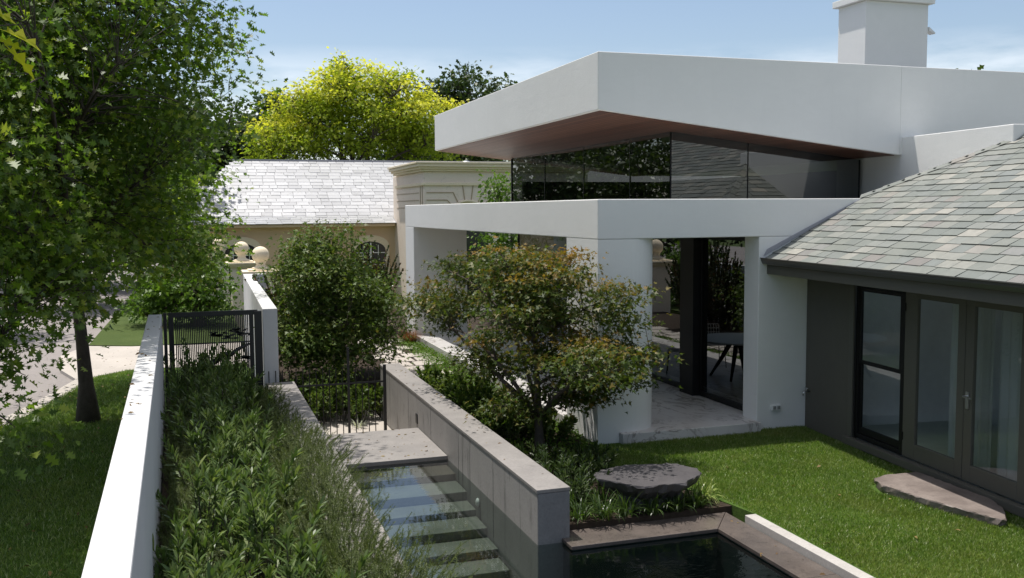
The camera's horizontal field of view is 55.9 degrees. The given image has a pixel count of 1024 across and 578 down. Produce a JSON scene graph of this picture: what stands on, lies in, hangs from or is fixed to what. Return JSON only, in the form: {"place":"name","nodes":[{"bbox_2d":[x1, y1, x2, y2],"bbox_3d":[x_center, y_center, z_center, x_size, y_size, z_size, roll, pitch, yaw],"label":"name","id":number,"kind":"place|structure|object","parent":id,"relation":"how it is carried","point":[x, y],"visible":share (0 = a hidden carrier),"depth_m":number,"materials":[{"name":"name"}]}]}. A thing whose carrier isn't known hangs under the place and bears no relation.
{"place":"outdoors","nodes":[
{"label":"outdoors","id":0,"kind":"place"},
{"bbox_2d":[0,9,40,79],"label":"leafy sprig","id":1,"kind":"object","parent":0,"point":[20,57],"visible":1,"depth_m":3.60,"materials":[{"name":"green plant"}]},
{"bbox_2d":[0,250,158,417],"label":"road","id":2,"kind":"structure","parent":0,"point":[33,374],"depth_m":22.98,"materials":[{"name":"grey asphalt"}]},
{"bbox_2d":[2,379,77,426],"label":"kerb","id":3,"kind":"structure","parent":2,"relation":"on","point":[61,390],"depth_m":17.43,"materials":[{"name":"concrete"}]},
{"bbox_2d":[0,326,966,575],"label":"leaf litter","id":4,"kind":"object","parent":2,"relation":"on","point":[49,572],"visible":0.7,"depth_m":11.45,"materials":[{"name":"brown plant"}]},
{"bbox_2d":[0,366,250,577],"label":"street lawn","id":5,"kind":"structure","parent":0,"point":[40,562],"depth_m":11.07,"materials":[{"name":"green plant"}]},
{"bbox_2d":[0,0,286,480],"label":"oak tree","id":6,"kind":"object","parent":5,"relation":"on","point":[74,108],"visible":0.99,"depth_m":13.24,"materials":[{"name":"green plant"}]},
{"bbox_2d":[60,343,242,379],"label":"driveway","id":7,"kind":"structure","parent":0,"point":[125,357],"depth_m":22.11,"materials":[{"name":"concrete"}]},
{"bbox_2d":[89,276,243,345],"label":"verge","id":8,"kind":"structure","parent":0,"point":[124,332],"depth_m":26.83,"materials":[{"name":"green plant"}]},
{"bbox_2d":[63,76,227,286],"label":"street tree","id":9,"kind":"object","parent":8,"relation":"on","point":[200,153],"visible":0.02,"depth_m":43.73,"materials":[{"name":"green plant"}]},
{"bbox_2d":[114,245,243,326],"bbox_3d":[-9.708,0.078,28.380,4.177,2.768,3.133,0,5,9],"label":"street tree","id":10,"kind":"object","parent":8,"relation":"on","point":[192,301],"visible":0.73,"depth_m":28.00,"materials":[{"name":"green plant"}]},
{"bbox_2d":[208,239,231,302],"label":"gate pier","id":11,"kind":"structure","parent":8,"relation":"on","point":[221,244],"depth_m":36.36,"materials":[{"name":"stone"}]},
{"bbox_2d":[159,398,322,577],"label":"planter soil","id":12,"kind":"structure","parent":0,"point":[166,495],"depth_m":10.05,"materials":[{"name":"brown soil"}]},
{"bbox_2d":[158,477,204,529],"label":"rosemary bush","id":13,"kind":"object","parent":12,"relation":"on","point":[186,499],"visible":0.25,"depth_m":9.20,"materials":[{"name":"green plant"}]},
{"bbox_2d":[159,456,203,505],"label":"rosemary bush","id":14,"kind":"object","parent":12,"relation":"on","point":[181,480],"visible":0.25,"depth_m":9.99,"materials":[{"name":"green plant"}]},
{"bbox_2d":[161,428,210,465],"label":"rosemary bush","id":15,"kind":"object","parent":12,"relation":"on","point":[175,443],"visible":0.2,"depth_m":11.45,"materials":[{"name":"green plant"}]},
{"bbox_2d":[160,439,213,481],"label":"rosemary bush","id":16,"kind":"object","parent":12,"relation":"on","point":[166,468],"visible":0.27,"depth_m":10.74,"materials":[{"name":"green plant"}]},
{"bbox_2d":[155,526,227,577],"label":"rosemary bush","id":17,"kind":"object","parent":12,"relation":"on","point":[206,560],"visible":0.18,"depth_m":7.82,"materials":[{"name":"green plant"}]},
{"bbox_2d":[163,336,220,407],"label":"leafy shrub","id":18,"kind":"object","parent":12,"relation":"on","point":[200,366],"visible":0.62,"depth_m":14.76,"materials":[{"name":"green plant"}]},
{"bbox_2d":[156,498,228,557],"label":"rosemary bush","id":19,"kind":"object","parent":12,"relation":"on","point":[168,527],"visible":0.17,"depth_m":8.51,"materials":[{"name":"green plant"}]},
{"bbox_2d":[164,554,241,577],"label":"leafy shrub","id":20,"kind":"object","parent":12,"relation":"on","point":[210,572],"visible":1,"depth_m":6.35,"materials":[{"name":"green plant"}]},
{"bbox_2d":[163,356,246,422],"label":"leafy shrub","id":21,"kind":"object","parent":12,"relation":"on","point":[202,393],"visible":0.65,"depth_m":13.41,"materials":[{"name":"green plant"}]},
{"bbox_2d":[160,413,252,496],"bbox_3d":[-3.116,1.737,10.120,0.833,0.955,0.998,0,5,2],"label":"leafy shrub","id":22,"kind":"object","parent":12,"relation":"on","point":[220,450],"visible":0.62,"depth_m":10.01,"materials":[{"name":"green plant"}]},
{"bbox_2d":[152,508,266,577],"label":"leafy shrub","id":23,"kind":"object","parent":12,"relation":"on","point":[173,553],"visible":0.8,"depth_m":7.36,"materials":[{"name":"green plant"}]},
{"bbox_2d":[156,453,264,553],"bbox_3d":[-2.773,1.880,8.569,0.875,0.918,1.076,-3,6,-33],"label":"leafy shrub","id":24,"kind":"object","parent":12,"relation":"on","point":[214,491],"visible":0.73,"depth_m":8.45,"materials":[{"name":"green plant"}]},
{"bbox_2d":[160,393,260,452],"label":"leafy shrub","id":25,"kind":"object","parent":12,"relation":"on","point":[212,423],"visible":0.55,"depth_m":11.60,"materials":[{"name":"green plant"}]},
{"bbox_2d":[190,344,248,387],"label":"leafy shrub","id":26,"kind":"object","parent":12,"relation":"on","point":[236,363],"visible":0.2,"depth_m":15.43,"materials":[{"name":"green plant"}]},
{"bbox_2d":[201,358,265,406],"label":"leafy shrub","id":27,"kind":"object","parent":12,"relation":"on","point":[247,389],"visible":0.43,"depth_m":14.23,"materials":[{"name":"green plant"}]},
{"bbox_2d":[203,375,274,438],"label":"leafy shrub","id":28,"kind":"object","parent":12,"relation":"on","point":[241,400],"visible":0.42,"depth_m":12.64,"materials":[{"name":"green plant"}]},
{"bbox_2d":[161,395,329,577],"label":"ground cover","id":29,"kind":"object","parent":12,"relation":"on","point":[266,565],"visible":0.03,"depth_m":8.85,"materials":[{"name":"green plant"}]},
{"bbox_2d":[206,406,286,470],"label":"leafy shrub","id":30,"kind":"object","parent":12,"relation":"on","point":[253,441],"visible":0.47,"depth_m":10.90,"materials":[{"name":"green plant"}]},
{"bbox_2d":[218,432,303,522],"bbox_3d":[-2.425,1.839,9.262,0.895,0.882,1.216,-2,5,-18],"label":"leafy shrub","id":31,"kind":"object","parent":12,"relation":"on","point":[265,474],"visible":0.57,"depth_m":9.33,"materials":[{"name":"green plant"}]},
{"bbox_2d":[237,391,290,412],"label":"rosemary bush","id":32,"kind":"object","parent":12,"relation":"on","point":[273,399],"visible":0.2,"depth_m":14.42,"materials":[{"name":"green plant"}]},
{"bbox_2d":[249,382,290,400],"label":"rosemary bush","id":33,"kind":"object","parent":12,"relation":"on","point":[272,389],"visible":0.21,"depth_m":15.18,"materials":[{"name":"green plant"}]},
{"bbox_2d":[215,477,326,577],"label":"leafy shrub","id":34,"kind":"object","parent":12,"relation":"on","point":[255,526],"visible":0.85,"depth_m":7.67,"materials":[{"name":"green plant"}]},
{"bbox_2d":[248,398,299,420],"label":"rosemary bush","id":35,"kind":"object","parent":12,"relation":"on","point":[273,405],"visible":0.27,"depth_m":13.81,"materials":[{"name":"green plant"}]},
{"bbox_2d":[250,406,308,430],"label":"rosemary bush","id":36,"kind":"object","parent":12,"relation":"on","point":[280,415],"visible":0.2,"depth_m":13.06,"materials":[{"name":"green plant"}]},
{"bbox_2d":[249,413,319,450],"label":"rosemary bush","id":37,"kind":"object","parent":12,"relation":"on","point":[301,431],"visible":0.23,"depth_m":12.36,"materials":[{"name":"green plant"}]},
{"bbox_2d":[250,421,338,463],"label":"rosemary bush","id":38,"kind":"object","parent":12,"relation":"on","point":[287,439],"visible":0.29,"depth_m":11.60,"materials":[{"name":"green plant"}]},
{"bbox_2d":[246,430,359,473],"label":"rosemary bush","id":39,"kind":"object","parent":12,"relation":"on","point":[298,446],"visible":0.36,"depth_m":10.96,"materials":[{"name":"green plant"}]},
{"bbox_2d":[249,444,368,495],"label":"rosemary bush","id":40,"kind":"object","parent":12,"relation":"on","point":[305,469],"visible":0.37,"depth_m":10.23,"materials":[{"name":"green plant"}]},
{"bbox_2d":[242,456,380,522],"bbox_3d":[-1.957,1.981,9.498,1.215,0.556,1.410,1,5,13],"label":"rosemary bush","id":41,"kind":"object","parent":12,"relation":"on","point":[294,495],"visible":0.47,"depth_m":9.45,"materials":[{"name":"green plant"}]},
{"bbox_2d":[258,524,372,577],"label":"leafy shrub","id":42,"kind":"object","parent":12,"relation":"on","point":[299,562],"visible":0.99,"depth_m":6.75,"materials":[{"name":"green plant"}]},
{"bbox_2d":[269,478,395,546],"bbox_3d":[-1.696,2.050,8.771,1.292,0.531,1.251,-2,5,-18],"label":"rosemary bush","id":43,"kind":"object","parent":12,"relation":"on","point":[351,507],"visible":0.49,"depth_m":8.81,"materials":[{"name":"green plant"}]},
{"bbox_2d":[265,499,411,572],"bbox_3d":[-1.442,2.106,8.133,1.307,0.520,1.259,-2,5,-18],"label":"rosemary bush","id":44,"kind":"object","parent":12,"relation":"on","point":[330,535],"visible":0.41,"depth_m":8.07,"materials":[{"name":"green plant"}]},
{"bbox_2d":[261,527,440,577],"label":"rosemary bush","id":45,"kind":"object","parent":12,"relation":"on","point":[354,553],"visible":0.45,"depth_m":7.47,"materials":[{"name":"green plant"}]},
{"bbox_2d":[307,558,433,577],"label":"rosemary bush","id":46,"kind":"object","parent":12,"relation":"on","point":[383,567],"visible":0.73,"depth_m":7.00,"materials":[{"name":"green plant"}]},
{"bbox_2d":[290,524,479,577],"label":"rosemary bush","id":47,"kind":"object","parent":12,"relation":"on","point":[418,569],"visible":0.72,"depth_m":7.36,"materials":[{"name":"green plant"}]},
{"bbox_2d":[315,410,390,434],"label":"path","id":48,"kind":"structure","parent":0,"point":[380,424],"depth_m":17.51,"materials":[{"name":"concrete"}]},
{"bbox_2d":[290,379,328,416],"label":"leafy bush","id":49,"kind":"object","parent":48,"relation":"on","point":[313,397],"visible":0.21,"depth_m":17.30,"materials":[{"name":"green plant"}]},
{"bbox_2d":[268,347,386,434],"bbox_3d":[-3.131,1.777,16.433,2.000,1.540,0.040,-2,5,-18],"label":"pool fence","id":50,"kind":"object","parent":48,"relation":"on","point":[348,383],"visible":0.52,"depth_m":16.53,"materials":[{"name":"black metal"}]},
{"bbox_2d":[306,377,367,422],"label":"leafy bush","id":51,"kind":"object","parent":48,"relation":"on","point":[332,402],"visible":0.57,"depth_m":17.67,"materials":[{"name":"green plant"}]},
{"bbox_2d":[266,381,412,577],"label":"planter wall","id":52,"kind":"structure","parent":48,"relation":"on","point":[295,397],"depth_m":12.87,"materials":[{"name":"grey concrete"}]},
{"bbox_2d":[340,380,382,421],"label":"leafy bush","id":53,"kind":"object","parent":48,"relation":"on","point":[379,391],"visible":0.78,"depth_m":17.75,"materials":[{"name":"green plant"}]},
{"bbox_2d":[278,313,514,417],"bbox_3d":[-0.315,1.944,25.733,12.600,1.430,11.400,-2,5,-18],"label":"back garden","id":54,"kind":"object","parent":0,"point":[377,372],"depth_m":20.62,"materials":[{"name":"plant"}]},
{"bbox_2d":[241,246,277,299],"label":"gate pier","id":55,"kind":"structure","parent":54,"relation":"on","point":[261,255],"depth_m":27.36,"materials":[{"name":"stone"}]},
{"bbox_2d":[243,252,353,351],"bbox_3d":[-4.967,0.225,23.197,2.842,2.485,2.452,-2,5,-18],"label":"photinia hedge","id":56,"kind":"object","parent":54,"relation":"on","point":[270,294],"visible":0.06,"depth_m":22.82,"materials":[{"name":"green plant"}]},
{"bbox_2d":[252,219,434,410],"bbox_3d":[-3.315,0.414,19.238,3.682,3.697,3.676,-2,5,-18],"label":"maple tree","id":57,"kind":"object","parent":54,"relation":"on","point":[316,271],"visible":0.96,"depth_m":18.81,"materials":[{"name":"green plant"}]},
{"bbox_2d":[340,244,403,329],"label":"photinia hedge","id":58,"kind":"object","parent":54,"relation":"on","point":[368,260],"visible":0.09,"depth_m":26.31,"materials":[{"name":"green plant"}]},
{"bbox_2d":[467,165,517,322],"bbox_3d":[0.111,-1.208,28.629,3.352,4.935,2.760,-2,5,-18],"label":"bushy tree","id":59,"kind":"object","parent":54,"relation":"on","point":[503,237],"visible":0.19,"depth_m":28.38,"materials":[{"name":"green plant"}]},
{"bbox_2d":[405,0,1023,443],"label":"modern house","id":60,"kind":"structure","parent":54,"relation":"on","point":[699,186],"depth_m":15.81,"materials":[{"name":"white paint"}]},
{"bbox_2d":[518,234,568,341],"bbox_3d":[0.885,-0.111,23.194,0.060,2.735,4.450,-2,5,-18],"label":"sliding door","id":61,"kind":"structure","parent":60,"relation":"in","point":[529,240],"depth_m":23.33,"materials":[{"name":"glass"}]},
{"bbox_2d":[652,238,679,387],"bbox_3d":[2.319,0.232,18.885,0.060,2.735,4.560,-2,5,-18],"label":"sliding door","id":62,"kind":"structure","parent":60,"relation":"in","point":[665,251],"depth_m":17.41,"materials":[{"name":"glass"}]},
{"bbox_2d":[699,237,744,410],"bbox_3d":[3.446,0.501,15.497,0.060,2.735,1.640,-2,5,-18],"label":"sliding door","id":63,"kind":"structure","parent":60,"relation":"in","point":[722,259],"depth_m":15.61,"materials":[{"name":"glass"}]},
{"bbox_2d":[358,339,451,376],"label":"garden path","id":64,"kind":"structure","parent":0,"point":[419,363],"depth_m":21.41,"materials":[{"name":"beige stone"}]},
{"bbox_2d":[61,0,1023,187],"label":"sky","id":65,"kind":"structure","parent":0,"point":[525,39],"materials":[{"name":"blue"}]},
{"bbox_2d":[424,375,731,529],"bbox_3d":[0.046,2.820,14.961,2.040,1.438,9.343,-2,5,-18],"label":"garden bed","id":66,"kind":"object","parent":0,"point":[591,522],"visible":0.17,"depth_m":10.63,"materials":[{"name":"soil"}]},
{"bbox_2d":[407,364,466,395],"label":"dark shrub","id":67,"kind":"object","parent":66,"relation":"on","point":[432,374],"visible":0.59,"depth_m":16.97,"materials":[{"name":"green plant"}]},
{"bbox_2d":[435,369,506,404],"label":"dark shrub","id":68,"kind":"object","parent":66,"relation":"on","point":[456,386],"visible":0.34,"depth_m":15.99,"materials":[{"name":"green plant"}]},
{"bbox_2d":[445,383,510,413],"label":"dark shrub","id":69,"kind":"object","parent":66,"relation":"on","point":[460,399],"visible":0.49,"depth_m":14.96,"materials":[{"name":"green plant"}]},
{"bbox_2d":[461,404,524,438],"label":"dark shrub","id":70,"kind":"object","parent":66,"relation":"on","point":[495,428],"visible":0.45,"depth_m":13.75,"materials":[{"name":"green plant"}]},
{"bbox_2d":[389,236,683,457],"bbox_3d":[0.007,0.721,13.749,2.650,2.980,6.525,-4,6,-35],"label":"maple tree","id":71,"kind":"object","parent":66,"relation":"on","point":[517,276],"visible":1,"depth_m":12.84,"materials":[{"name":"green plant"}]},
{"bbox_2d":[513,408,577,443],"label":"dark shrub","id":72,"kind":"object","parent":66,"relation":"on","point":[566,425],"visible":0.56,"depth_m":13.80,"materials":[{"name":"green plant"}]},
{"bbox_2d":[515,440,577,479],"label":"dark shrub","id":73,"kind":"object","parent":66,"relation":"on","point":[541,453],"visible":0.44,"depth_m":12.01,"materials":[{"name":"green plant"}]},
{"bbox_2d":[391,338,703,518],"bbox_3d":[-1.022,1.832,17.563,1.795,0.115,15.094,-2,5,-18],"label":"ground cover","id":74,"kind":"object","parent":66,"relation":"on","point":[427,349],"visible":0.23,"depth_m":13.97,"materials":[{"name":"green plant"}]},
{"bbox_2d":[535,453,611,502],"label":"dark shrub","id":75,"kind":"object","parent":66,"relation":"on","point":[571,465],"visible":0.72,"depth_m":11.03,"materials":[{"name":"green plant"}]},
{"bbox_2d":[556,440,621,476],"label":"dark shrub","id":76,"kind":"object","parent":66,"relation":"on","point":[601,458],"visible":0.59,"depth_m":12.11,"materials":[{"name":"green plant"}]},
{"bbox_2d":[570,488,607,524],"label":"strappy plant","id":77,"kind":"object","parent":66,"relation":"on","point":[576,513],"visible":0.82,"depth_m":10.34,"materials":[{"name":"green plant"}]},
{"bbox_2d":[578,475,619,509],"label":"strappy plant","id":78,"kind":"object","parent":66,"relation":"on","point":[602,497],"visible":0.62,"depth_m":10.79,"materials":[{"name":"green plant"}]},
{"bbox_2d":[579,489,625,520],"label":"strappy plant","id":79,"kind":"object","parent":66,"relation":"on","point":[603,511],"visible":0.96,"depth_m":10.33,"materials":[{"name":"green plant"}]},
{"bbox_2d":[608,492,653,520],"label":"strappy plant","id":80,"kind":"object","parent":66,"relation":"on","point":[624,512],"visible":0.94,"depth_m":10.40,"materials":[{"name":"green plant"}]},
{"bbox_2d":[594,463,701,511],"bbox_3d":[1.554,2.259,10.887,1.262,0.359,0.943,-2,5,-18],"label":"boulder","id":81,"kind":"object","parent":66,"relation":"on","point":[646,481],"visible":0.94,"depth_m":10.70,"materials":[{"name":"grey stone"}]},
{"bbox_2d":[635,491,680,516],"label":"strappy plant","id":82,"kind":"object","parent":66,"relation":"on","point":[654,507],"visible":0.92,"depth_m":10.47,"materials":[{"name":"green plant"}]},
{"bbox_2d":[651,489,695,511],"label":"strappy plant","id":83,"kind":"object","parent":66,"relation":"on","point":[676,500],"visible":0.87,"depth_m":10.59,"materials":[{"name":"green plant"}]},
{"bbox_2d":[680,482,719,508],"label":"strappy plant","id":84,"kind":"object","parent":66,"relation":"on","point":[695,497],"visible":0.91,"depth_m":10.73,"materials":[{"name":"green plant"}]},
{"bbox_2d":[688,477,724,506],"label":"variegated plant","id":85,"kind":"object","parent":66,"relation":"on","point":[710,490],"visible":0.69,"depth_m":10.94,"materials":[{"name":"green plant"}]},
{"bbox_2d":[351,465,873,577],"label":"pool","id":86,"kind":"structure","parent":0,"point":[443,509],"depth_m":10.18,"materials":[{"name":"blue liquid"}]},
{"bbox_2d":[327,428,446,473],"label":"stone slab","id":87,"kind":"structure","parent":86,"relation":"on","point":[414,443],"depth_m":13.63,"materials":[{"name":"grey stone"}]},
{"bbox_2d":[380,363,569,577],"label":"stone wall","id":88,"kind":"structure","parent":86,"relation":"on","point":[523,512],"depth_m":11.28,"materials":[{"name":"grey stone"}]},
{"bbox_2d":[595,424,1023,577],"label":"lawn","id":89,"kind":"structure","parent":0,"point":[739,512],"depth_m":10.40,"materials":[{"name":"green plant"}]},
{"bbox_2d":[761,135,1023,517],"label":"slate roofed wing","id":90,"kind":"structure","parent":89,"relation":"on","point":[915,329],"depth_m":12.34,"materials":[{"name":"grey stone"}]},
{"bbox_2d":[854,286,905,454],"bbox_3d":[4.887,1.018,12.792,0.070,2.143,1.070,-1,5,-13],"label":"window","id":91,"kind":"structure","parent":90,"relation":"in","point":[891,444],"depth_m":13.00,"materials":[{"name":"metal"}]},
{"bbox_2d":[901,292,966,478],"bbox_3d":[5.115,1.109,11.720,0.068,2.133,1.120,-1,5,-13],"label":"french door","id":92,"kind":"structure","parent":90,"relation":"in","point":[910,449],"depth_m":11.99,"materials":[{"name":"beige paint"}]},
{"bbox_2d":[962,300,1023,503],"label":"french door","id":93,"kind":"structure","parent":90,"relation":"in","point":[996,483],"depth_m":10.98,"materials":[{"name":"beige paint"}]},
{"bbox_2d":[874,472,1006,525],"bbox_3d":[4.822,2.353,10.788,0.794,0.123,1.801,-2,5,-18],"label":"stepping stone","id":94,"kind":"object","parent":89,"relation":"on","point":[924,489],"visible":0.98,"depth_m":10.75,"materials":[{"name":"grey stone"}]},
{"label":"ground","id":95,"kind":"structure","parent":0,"visible":0},
{"bbox_2d":[81,314,165,577],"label":"garden wall","id":96,"kind":"structure","parent":95,"relation":"on","point":[128,517],"depth_m":6.37,"materials":[{"name":"white paint"}]},
{"bbox_2d":[119,99,228,266],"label":"dark tree","id":97,"kind":"object","parent":95,"relation":"on","point":[207,151],"visible":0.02,"depth_m":54.08,"materials":[{"name":"green plant"}]},
{"bbox_2d":[186,95,292,196],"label":"dark tree","id":98,"kind":"object","parent":95,"relation":"on","point":[228,149],"visible":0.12,"depth_m":56.40,"materials":[{"name":"green plant"}]},
{"bbox_2d":[226,241,255,339],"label":"gate pier","id":99,"kind":"structure","parent":95,"relation":"on","point":[245,264],"depth_m":31.94,"materials":[{"name":"stone"}]},
{"bbox_2d":[243,274,278,387],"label":"garden wall","id":100,"kind":"structure","parent":95,"relation":"on","point":[256,296],"depth_m":16.18,"materials":[{"name":"white paint"}]},
{"bbox_2d":[163,309,263,409],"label":"gate","id":101,"kind":"structure","parent":100,"relation":"attached to","point":[256,330],"depth_m":15.87,"materials":[{"name":"black metal"}]},
{"bbox_2d":[227,78,307,158],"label":"dark tree","id":102,"kind":"object","parent":95,"relation":"on","point":[257,100],"visible":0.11,"depth_m":62.94,"materials":[{"name":"green plant"}]},
{"bbox_2d":[163,159,517,317],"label":"neighbour house","id":103,"kind":"structure","parent":95,"relation":"on","point":[376,196],"depth_m":43.95,"materials":[{"name":"grey stone"}]},
{"bbox_2d":[222,237,260,301],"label":"window","id":104,"kind":"structure","parent":103,"relation":"in","point":[252,243],"depth_m":42.29,"materials":[{"name":"stone"}]},
{"bbox_2d":[353,235,389,295],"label":"window","id":105,"kind":"structure","parent":103,"relation":"in","point":[382,244],"depth_m":44.18,"materials":[{"name":"stone"}]},
{"bbox_2d":[230,46,469,160],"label":"golden tree","id":106,"kind":"object","parent":95,"relation":"on","point":[346,98],"visible":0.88,"depth_m":52.53,"materials":[{"name":"yellow plant"}]},
{"bbox_2d":[343,133,509,161],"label":"dark tree","id":107,"kind":"object","parent":95,"relation":"on","point":[469,158],"visible":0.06,"depth_m":62.27,"materials":[{"name":"green plant"}]},
{"bbox_2d":[405,59,517,160],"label":"dark tree","id":108,"kind":"object","parent":95,"relation":"on","point":[455,88],"visible":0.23,"depth_m":70.84,"materials":[{"name":"green plant"}]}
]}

